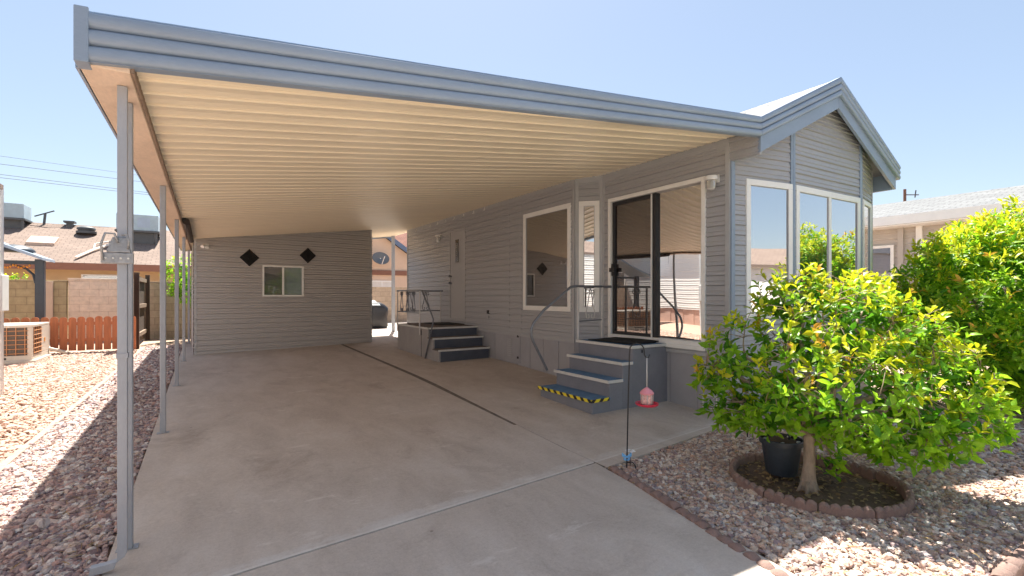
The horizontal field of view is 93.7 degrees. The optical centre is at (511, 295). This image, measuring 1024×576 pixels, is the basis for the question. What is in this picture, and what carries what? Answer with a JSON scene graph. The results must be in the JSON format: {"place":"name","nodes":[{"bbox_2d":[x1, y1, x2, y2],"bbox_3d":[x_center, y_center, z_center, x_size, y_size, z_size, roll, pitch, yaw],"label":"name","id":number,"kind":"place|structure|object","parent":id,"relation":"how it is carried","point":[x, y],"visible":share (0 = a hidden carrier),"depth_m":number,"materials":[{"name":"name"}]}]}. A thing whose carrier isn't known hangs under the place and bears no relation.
{"place":"outdoors","nodes":[
{"label":"outdoors","id":0,"kind":"place"},
{"bbox_2d":[0,349,136,462],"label":"gravel","id":1,"kind":"structure","parent":0,"point":[62,381],"depth_m":6.85,"materials":[{"name":"beige gravel"}]},
{"bbox_2d":[2,156,134,174],"bbox_3d":[-18.581,-6.180,25.053,39.034,0.015,0.014,0,0,-44],"label":"power line","id":2,"kind":"object","parent":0,"point":[60,164],"visible":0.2,"depth_m":22.53,"materials":[{"name":"black metal"}]},
{"bbox_2d":[2,164,140,181],"bbox_3d":[-18.622,-5.880,25.109,39.227,0.021,0.020,0,0,-42],"label":"power line","id":3,"kind":"object","parent":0,"point":[60,171],"visible":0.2,"depth_m":22.64,"materials":[{"name":"black metal"}]},
{"bbox_2d":[0,177,147,194],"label":"power line","id":4,"kind":"object","parent":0,"point":[68,185],"visible":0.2,"depth_m":22.47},
{"bbox_2d":[0,403,159,575],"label":"gravel","id":5,"kind":"structure","parent":0,"point":[38,476],"depth_m":3.41,"materials":[{"name":"grey gravel"}]},
{"bbox_2d":[11,450,139,575],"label":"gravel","id":6,"kind":"structure","parent":5,"relation":"on","point":[76,511],"depth_m":2.98,"materials":[{"name":"gravel"}]},
{"bbox_2d":[72,344,181,411],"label":"gravel","id":7,"kind":"structure","parent":0,"point":[147,386],"depth_m":7.28,"materials":[{"name":"gravel"}]},
{"bbox_2d":[372,300,387,327],"bbox_3d":[-4.858,0.613,16.344,1.245,0.924,0.808,0,0,-33],"label":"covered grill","id":8,"kind":"object","parent":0,"point":[379,314],"visible":0.44,"depth_m":16.19,"materials":[{"name":"fabric"}]},
{"bbox_2d":[102,342,796,575],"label":"driveway","id":9,"kind":"structure","parent":0,"point":[255,460],"depth_m":3.47,"materials":[{"name":"concrete"}]},
{"bbox_2d":[234,466,584,575],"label":"joint filler","id":10,"kind":"object","parent":9,"relation":"in","point":[401,523],"visible":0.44,"depth_m":3.00,"materials":[{"name":"grey"}]},
{"bbox_2d":[73,4,762,575],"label":"carport","id":11,"kind":"object","parent":9,"relation":"on","point":[221,134],"visible":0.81,"depth_m":3.89,"materials":[{"name":"beige paint"}]},
{"bbox_2d":[100,232,133,263],"bbox_3d":[-2.007,-0.242,2.440,0.130,0.154,0.056,0,0,-33],"label":"hose hanger","id":12,"kind":"object","parent":11,"relation":"attached to","point":[119,248],"visible":1,"depth_m":2.44,"materials":[{"name":"grey metal"}]},
{"bbox_2d":[182,218,193,242],"bbox_3d":[-5.752,-1.019,8.548,0.098,0.342,3.240,0,0,-33],"label":"rolled shade","id":13,"kind":"object","parent":11,"relation":"hanging from","point":[187,226],"visible":1,"depth_m":7.82,"materials":[{"name":"brown fabric"}]},
{"bbox_2d":[0,337,1022,575],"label":"ground","id":14,"kind":"structure","parent":0,"point":[156,342],"depth_m":11.25,"materials":[{"name":"beige soil"}]},
{"bbox_2d":[0,184,8,394],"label":"neighbour house","id":15,"kind":"structure","parent":14,"relation":"on","point":[4,292],"depth_m":6.42,"materials":[{"name":"white"}]},
{"bbox_2d":[4,272,29,279],"bbox_3d":[-12.947,0.318,12.426,0.670,1.905,0.316,0,0,-33],"label":"garden shrub","id":16,"kind":"object","parent":14,"relation":"on","point":[13,278],"visible":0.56,"depth_m":12.46,"materials":[{"name":"green plant"}]},
{"bbox_2d":[4,243,54,321],"bbox_3d":[-12.519,-0.200,10.450,3.580,2.840,1.100,0,0,-33],"label":"gazebo","id":17,"kind":"object","parent":14,"relation":"on","point":[39,277],"visible":0.81,"depth_m":11.21,"materials":[{"name":"paint"}]},
{"bbox_2d":[4,264,30,268],"bbox_3d":[-11.657,-0.681,10.824,1.177,0.121,0.083,0,0,-33],"label":"garland","id":18,"kind":"object","parent":17,"relation":"attached to","point":[15,265],"visible":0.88,"depth_m":10.99},
{"bbox_2d":[4,280,67,342],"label":"block wall","id":19,"kind":"structure","parent":14,"relation":"on","point":[21,299],"depth_m":12.20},
{"bbox_2d":[4,322,68,364],"bbox_3d":[-9.860,0.922,9.296,1.714,0.755,1.310,0,0,-33],"label":"air conditioner","id":20,"kind":"object","parent":14,"relation":"on","point":[26,342],"visible":0.96,"depth_m":9.06,"materials":[{"name":"metal"}]},
{"bbox_2d":[46,281,52,342],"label":"wall pillar","id":21,"kind":"structure","parent":14,"relation":"on","point":[49,300],"depth_m":12.34,"materials":[{"name":"beige paint"}]},
{"bbox_2d":[4,316,135,351],"bbox_3d":[-10.315,0.827,10.071,3.885,0.766,0.178,0,0,-30],"label":"picket fence","id":22,"kind":"object","parent":14,"relation":"on","point":[81,339],"visible":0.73,"depth_m":10.55,"materials":[{"name":"red wood"}]},
{"bbox_2d":[0,346,145,471],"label":"border strip","id":23,"kind":"object","parent":14,"relation":"on","point":[18,452],"visible":0.52,"depth_m":5.10,"materials":[{"name":"grey concrete"}]},
{"bbox_2d":[68,278,116,341],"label":"block wall","id":24,"kind":"structure","parent":14,"relation":"on","point":[91,297],"depth_m":12.87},
{"bbox_2d":[4,220,190,281],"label":"brown roof house","id":25,"kind":"structure","parent":14,"relation":"on","point":[71,249],"depth_m":19.93,"materials":[{"name":"brown tile"}]},
{"bbox_2d":[4,202,32,228],"bbox_3d":[-21.572,-3.368,20.624,1.200,1.123,1.200,0,0,-33],"label":"rooftop cooler","id":26,"kind":"object","parent":25,"relation":"on","point":[17,215],"visible":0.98,"depth_m":20.37,"materials":[{"name":"metal"}]},
{"bbox_2d":[35,210,54,224],"bbox_3d":[-20.871,-3.465,21.429,0.672,0.777,0.100,0,0,-33],"label":"roof antenna","id":27,"kind":"object","parent":25,"relation":"on","point":[44,218],"visible":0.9,"depth_m":21.40,"materials":[{"name":"grey metal"}]},
{"bbox_2d":[81,274,116,278],"bbox_3d":[-16.828,-0.605,19.704,1.300,0.550,0.055,0,0,-33],"label":"window","id":28,"kind":"structure","parent":25,"relation":"in","point":[96,276],"depth_m":19.63,"materials":[{"name":"white paint"}]},
{"bbox_2d":[114,213,159,244],"bbox_3d":[-17.137,-2.987,22.042,1.600,1.379,1.493,0,0,-33],"label":"rooftop cooler","id":29,"kind":"object","parent":25,"relation":"on","point":[146,229],"visible":0.46,"depth_m":21.84,"materials":[{"name":"metal"}]},
{"bbox_2d":[134,272,149,348],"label":"wood gate","id":30,"kind":"structure","parent":14,"relation":"on","point":[141,300],"depth_m":12.48,"materials":[{"name":"brown wood"}]},
{"bbox_2d":[143,282,190,338],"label":"block wall","id":31,"kind":"structure","parent":14,"relation":"on","point":[155,312],"depth_m":13.83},
{"bbox_2d":[166,254,191,307],"bbox_3d":[-8.800,-0.010,13.518,1.847,2.563,1.108,0,0,-33],"label":"garden tree","id":32,"kind":"object","parent":14,"relation":"on","point":[172,284],"visible":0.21,"depth_m":13.20,"materials":[{"name":"green plant"}]},
{"bbox_2d":[191,230,371,354],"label":"shed","id":33,"kind":"structure","parent":14,"relation":"on","point":[280,293],"depth_m":11.10,"materials":[{"name":"paint"}]},
{"bbox_2d":[201,244,208,248],"bbox_3d":[-6.495,-1.059,10.141,0.076,0.102,0.196,0,0,-2],"label":"security light","id":34,"kind":"object","parent":33,"relation":"attached to","point":[206,246],"visible":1,"depth_m":10.19,"materials":[{"name":"white plastic"}]},
{"bbox_2d":[240,249,258,265],"bbox_3d":[-5.842,-0.855,10.684,0.390,0.390,0.028,0,0,-36],"label":"diamond ornament","id":35,"kind":"object","parent":33,"relation":"attached to","point":[249,257],"visible":1,"depth_m":10.68,"materials":[{"name":"black metal"}]},
{"bbox_2d":[262,265,303,295],"bbox_3d":[-5.298,-0.345,11.126,0.880,0.710,0.060,0,0,-36],"label":"window","id":36,"kind":"structure","parent":33,"relation":"in","point":[277,280],"depth_m":11.10,"materials":[{"name":"white paint"}]},
{"bbox_2d":[300,248,315,262],"bbox_3d":[-4.852,-0.965,11.414,0.370,0.370,0.027,0,0,-36],"label":"diamond ornament","id":37,"kind":"object","parent":33,"relation":"attached to","point":[307,255],"visible":1,"depth_m":11.41,"materials":[{"name":"black metal"}]},
{"bbox_2d":[372,233,406,286],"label":"stucco house","id":38,"kind":"structure","parent":14,"relation":"on","point":[381,275],"depth_m":24.47,"materials":[{"name":"paint"}]},
{"bbox_2d":[0,174,146,192],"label":"power line","id":39,"kind":"object","parent":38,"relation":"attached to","point":[64,182],"visible":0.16,"depth_m":22.23,"materials":[{"name":"black metal"}]},
{"bbox_2d":[372,252,388,263],"bbox_3d":[-6.484,-1.873,23.808,0.675,0.634,0.673,0,0,8],"label":"satellite dish","id":40,"kind":"object","parent":38,"relation":"attached to","point":[380,257],"visible":1,"depth_m":23.83,"materials":[{"name":"grey metal"}]},
{"bbox_2d":[372,280,390,286],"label":"window","id":41,"kind":"structure","parent":38,"relation":"in","point":[375,283],"depth_m":24.22,"materials":[{"name":"white paint"}]},
{"bbox_2d":[372,287,406,322],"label":"block wall","id":42,"kind":"structure","parent":14,"relation":"on","point":[382,295],"depth_m":19.72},
{"bbox_2d":[341,344,604,467],"bbox_3d":[-2.880,1.331,8.932,5.620,0.384,12.250,0,0,-33],"label":"joint filler","id":43,"kind":"object","parent":14,"relation":"on","point":[441,388],"visible":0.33,"depth_m":7.03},
{"bbox_2d":[407,77,900,415],"bbox_3d":[1.263,-0.698,10.557,4.130,4.276,10.578,0,0,-33],"label":"mobile home","id":44,"kind":"object","parent":14,"relation":"on","point":[677,252],"visible":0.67,"depth_m":6.62,"materials":[{"name":"paint"}]},
{"bbox_2d":[448,227,465,320],"bbox_3d":[-1.256,-0.480,10.939,0.121,2.080,0.820,0,0,-33],"label":"rear door","id":45,"kind":"structure","parent":44,"relation":"in","point":[457,237],"depth_m":10.94,"materials":[{"name":"paint"}]},
{"bbox_2d":[523,203,571,311],"bbox_3d":[0.577,-0.609,8.105,0.050,1.714,1.326,0,0,-33],"label":"window","id":46,"kind":"structure","parent":44,"relation":"in","point":[547,273],"depth_m":8.07,"materials":[{"name":"clear glass"}]},
{"bbox_2d":[579,200,598,311],"bbox_3d":[1.193,-0.609,7.422,0.316,1.714,0.050,0,0,13],"label":"window","id":47,"kind":"structure","parent":44,"relation":"in","point":[588,210],"depth_m":7.42,"materials":[{"name":"clear glass"}]},
{"bbox_2d":[608,176,706,350],"bbox_3d":[1.928,-0.395,6.559,0.110,2.130,1.690,0,0,-33],"label":"sliding door","id":48,"kind":"structure","parent":44,"relation":"in","point":[657,247],"depth_m":6.49,"materials":[{"name":"white paint"}]},
{"bbox_2d":[745,178,792,318],"bbox_3d":[3.116,-0.560,5.826,0.777,1.656,0.048,0,0,-22],"label":"window","id":49,"kind":"structure","parent":44,"relation":"in","point":[769,204],"depth_m":5.81,"materials":[{"name":"clear glass"}]},
{"bbox_2d":[796,185,860,316],"bbox_3d":[4.234,-0.560,6.415,1.607,1.656,0.048,0,0,-30],"label":"window","id":50,"kind":"structure","parent":44,"relation":"in","point":[828,224],"depth_m":6.39,"materials":[{"name":"clear glass"}]},
{"bbox_2d":[863,199,871,305],"bbox_3d":[5.231,-0.560,7.096,0.550,1.656,0.048,0,0,-44],"label":"window","id":51,"kind":"structure","parent":44,"relation":"in","point":[867,207],"depth_m":7.15,"materials":[{"name":"white paint"}]},
{"bbox_2d":[649,490,681,509],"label":"edging block","id":52,"kind":"structure","parent":14,"relation":"on","point":[668,501],"depth_m":3.29,"materials":[{"name":"red concrete"}]},
{"bbox_2d":[676,508,711,529],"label":"edging block","id":53,"kind":"structure","parent":14,"relation":"on","point":[694,518],"depth_m":3.03,"materials":[{"name":"red concrete"}]},
{"bbox_2d":[705,528,745,552],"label":"edging block","id":54,"kind":"structure","parent":14,"relation":"on","point":[728,541],"depth_m":2.77,"materials":[{"name":"red concrete"}]},
{"bbox_2d":[742,551,788,575],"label":"edging block","id":55,"kind":"structure","parent":14,"relation":"on","point":[764,564],"depth_m":2.52,"materials":[{"name":"red concrete"}]},
{"bbox_2d":[736,461,903,510],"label":"soil","id":56,"kind":"structure","parent":14,"relation":"on","point":[845,497],"depth_m":3.60,"materials":[{"name":"brown soil"}]},
{"bbox_2d":[729,461,736,478],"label":"edging block","id":57,"kind":"structure","parent":56,"relation":"on","point":[732,467],"depth_m":3.87,"materials":[{"name":"red concrete"}]},
{"bbox_2d":[731,453,754,467],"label":"edging block","id":58,"kind":"structure","parent":56,"relation":"on","point":[743,459],"depth_m":4.15,"materials":[{"name":"red concrete"}]},
{"bbox_2d":[733,473,764,497],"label":"edging block","id":59,"kind":"structure","parent":56,"relation":"on","point":[741,481],"depth_m":3.54,"materials":[{"name":"red concrete"}]},
{"bbox_2d":[754,452,763,461],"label":"edging block","id":60,"kind":"structure","parent":56,"relation":"on","point":[759,457],"depth_m":4.21,"materials":[{"name":"red concrete"}]},
{"bbox_2d":[759,433,803,477],"bbox_3d":[2.140,1.266,3.816,0.320,0.278,0.320,0,0,-33],"label":"flower pot","id":61,"kind":"object","parent":56,"relation":"on","point":[781,457],"visible":0.81,"depth_m":3.72,"materials":[{"name":"plastic"}]},
{"bbox_2d":[764,489,816,513],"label":"edging block","id":62,"kind":"structure","parent":56,"relation":"on","point":[779,498],"depth_m":3.26,"materials":[{"name":"red concrete"}]},
{"bbox_2d":[799,452,832,467],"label":"edging block","id":63,"kind":"structure","parent":56,"relation":"on","point":[820,462],"depth_m":4.11,"materials":[{"name":"red concrete"}]},
{"bbox_2d":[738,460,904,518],"bbox_3d":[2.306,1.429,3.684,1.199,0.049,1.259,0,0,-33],"label":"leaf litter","id":64,"kind":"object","parent":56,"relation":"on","point":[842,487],"visible":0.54,"depth_m":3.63,"materials":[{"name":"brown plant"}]},
{"bbox_2d":[818,502,874,518],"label":"edging block","id":65,"kind":"structure","parent":56,"relation":"on","point":[837,510],"depth_m":3.11,"materials":[{"name":"red concrete"}]},
{"bbox_2d":[686,262,1022,495],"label":"citrus tree","id":66,"kind":"object","parent":56,"relation":"on","point":[804,410],"visible":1,"depth_m":3.40,"materials":[{"name":"green plant"}]},
{"bbox_2d":[902,487,914,510],"bbox_3d":[2.754,1.420,3.330,0.068,0.112,0.327,0,0,38],"label":"edging block","id":67,"kind":"object","parent":56,"relation":"on","point":[908,494],"depth_m":3.32,"materials":[{"name":"red concrete"}]},
{"bbox_2d":[762,386,1023,485],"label":"gravel","id":68,"kind":"structure","parent":14,"relation":"on","point":[995,462],"depth_m":4.25,"materials":[{"name":"beige gravel"}]},
{"bbox_2d":[903,189,918,200],"bbox_3d":[21.606,-2.130,26.025,0.839,7.300,0.178,0,0,-5],"label":"utility pole","id":69,"kind":"object","parent":14,"relation":"on","point":[905,194],"visible":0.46,"depth_m":25.98,"materials":[{"name":"brown wood"}]},
{"bbox_2d":[873,185,1023,352],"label":"neighbour house","id":70,"kind":"structure","parent":14,"relation":"on","point":[898,227],"depth_m":12.16,"materials":[{"name":"beige"}]},
{"bbox_2d":[873,245,893,303],"bbox_3d":[9.740,-0.455,12.735,0.038,1.750,0.650,0,0,-33],"label":"window","id":71,"kind":"structure","parent":70,"relation":"in","point":[883,256],"depth_m":12.65,"materials":[{"name":"white paint"}]},
{"bbox_2d":[883,194,1023,410],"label":"hedge bush","id":72,"kind":"object","parent":14,"relation":"on","point":[947,276],"visible":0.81,"depth_m":5.88,"materials":[{"name":"green plant"}]},
{"bbox_2d":[0,0,1023,229],"label":"sky","id":73,"kind":"structure","parent":0,"point":[941,82],"materials":[{"name":"blue"}]},
{"bbox_2d":[344,322,742,469],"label":"patio","id":74,"kind":"structure","parent":0,"point":[509,391],"depth_m":5.78,"materials":[{"name":"concrete"}]},
{"bbox_2d":[396,289,489,361],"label":"porch steps","id":75,"kind":"structure","parent":74,"relation":"on","point":[444,343],"depth_m":9.74,"materials":[{"name":"paint"}]},
{"bbox_2d":[425,322,461,324],"bbox_3d":[-1.536,0.620,10.801,0.620,0.012,0.850,0,0,-33],"label":"door mat","id":76,"kind":"object","parent":75,"relation":"on","point":[443,323],"depth_m":10.72,"materials":[{"name":"black rubber"}]},
{"bbox_2d":[530,285,666,414],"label":"porch steps","id":77,"kind":"structure","parent":74,"relation":"on","point":[592,379],"depth_m":6.18,"materials":[{"name":"paint"}]},
{"bbox_2d":[588,337,658,344],"bbox_3d":[1.514,0.609,6.585,0.533,0.034,0.800,0,0,-33],"label":"door mat","id":78,"kind":"object","parent":77,"relation":"on","point":[624,340],"depth_m":6.55,"materials":[{"name":"black rubber"}]},
{"bbox_2d":[614,426,1023,575],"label":"gravel","id":79,"kind":"structure","parent":0,"point":[824,534],"depth_m":3.06,"materials":[{"name":"grey gravel"}]},
{"bbox_2d":[608,466,632,480],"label":"edging block","id":80,"kind":"structure","parent":79,"relation":"on","point":[616,470],"depth_m":3.81,"materials":[{"name":"red concrete"}]},
{"bbox_2d":[622,453,631,467],"bbox_3d":[0.949,1.377,3.966,0.080,0.166,0.011,0,0,-1],"label":"butterfly stake","id":81,"kind":"object","parent":79,"relation":"on","point":[627,456],"visible":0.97,"depth_m":3.97,"materials":[{"name":"blue metal"}]},
{"bbox_2d":[626,343,649,467],"bbox_3d":[1.055,0.930,4.013,0.204,1.080,0.011,0,0,-2],"label":"shepherd hook","id":82,"kind":"object","parent":79,"relation":"on","point":[628,396],"visible":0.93,"depth_m":4.01,"materials":[{"name":"black metal"}]},
{"bbox_2d":[635,358,658,407],"bbox_3d":[1.129,0.713,4.016,0.192,0.406,0.192,0,0,-33],"label":"bird feeder","id":83,"kind":"object","parent":82,"relation":"hanging from","point":[647,394],"visible":1,"depth_m":3.98,"materials":[{"name":"plastic"}]},
{"bbox_2d":[628,478,653,493],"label":"edging block","id":84,"kind":"structure","parent":79,"relation":"on","point":[638,483],"depth_m":3.56,"materials":[{"name":"red concrete"}]},
{"bbox_2d":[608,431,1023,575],"bbox_3d":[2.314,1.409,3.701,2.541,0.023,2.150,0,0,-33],"label":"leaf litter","id":85,"kind":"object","parent":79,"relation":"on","point":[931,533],"visible":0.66,"depth_m":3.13,"materials":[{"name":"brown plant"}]},
{"bbox_2d":[833,460,876,480],"bbox_3d":[2.806,1.421,3.931,0.069,0.112,0.323,0,0,-27],"label":"edging block","id":86,"kind":"object","parent":79,"relation":"on","point":[865,472],"depth_m":3.87,"materials":[{"name":"red concrete"}]},
{"bbox_2d":[873,501,911,523],"bbox_3d":[2.498,1.417,3.143,0.328,0.112,0.069,0,0,-19],"label":"edging block","id":87,"kind":"object","parent":79,"relation":"on","point":[903,509],"depth_m":3.11,"materials":[{"name":"red concrete"}]},
{"bbox_2d":[876,471,910,494],"bbox_3d":[2.885,1.421,3.622,0.068,0.112,0.334,0,0,5],"label":"edging block","id":88,"kind":"object","parent":79,"relation":"on","point":[889,479],"depth_m":3.64,"materials":[{"name":"red concrete"}]},
{"bbox_2d":[990,556,1023,575],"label":"edging block","id":89,"kind":"object","parent":79,"relation":"on","point":[1010,566],"depth_m":2.44,"materials":[{"name":"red concrete"}]},
{"bbox_2d":[1010,543,1023,561],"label":"edging block","id":90,"kind":"structure","parent":79,"relation":"on","point":[1018,553],"depth_m":2.61,"materials":[{"name":"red concrete"}]}
]}

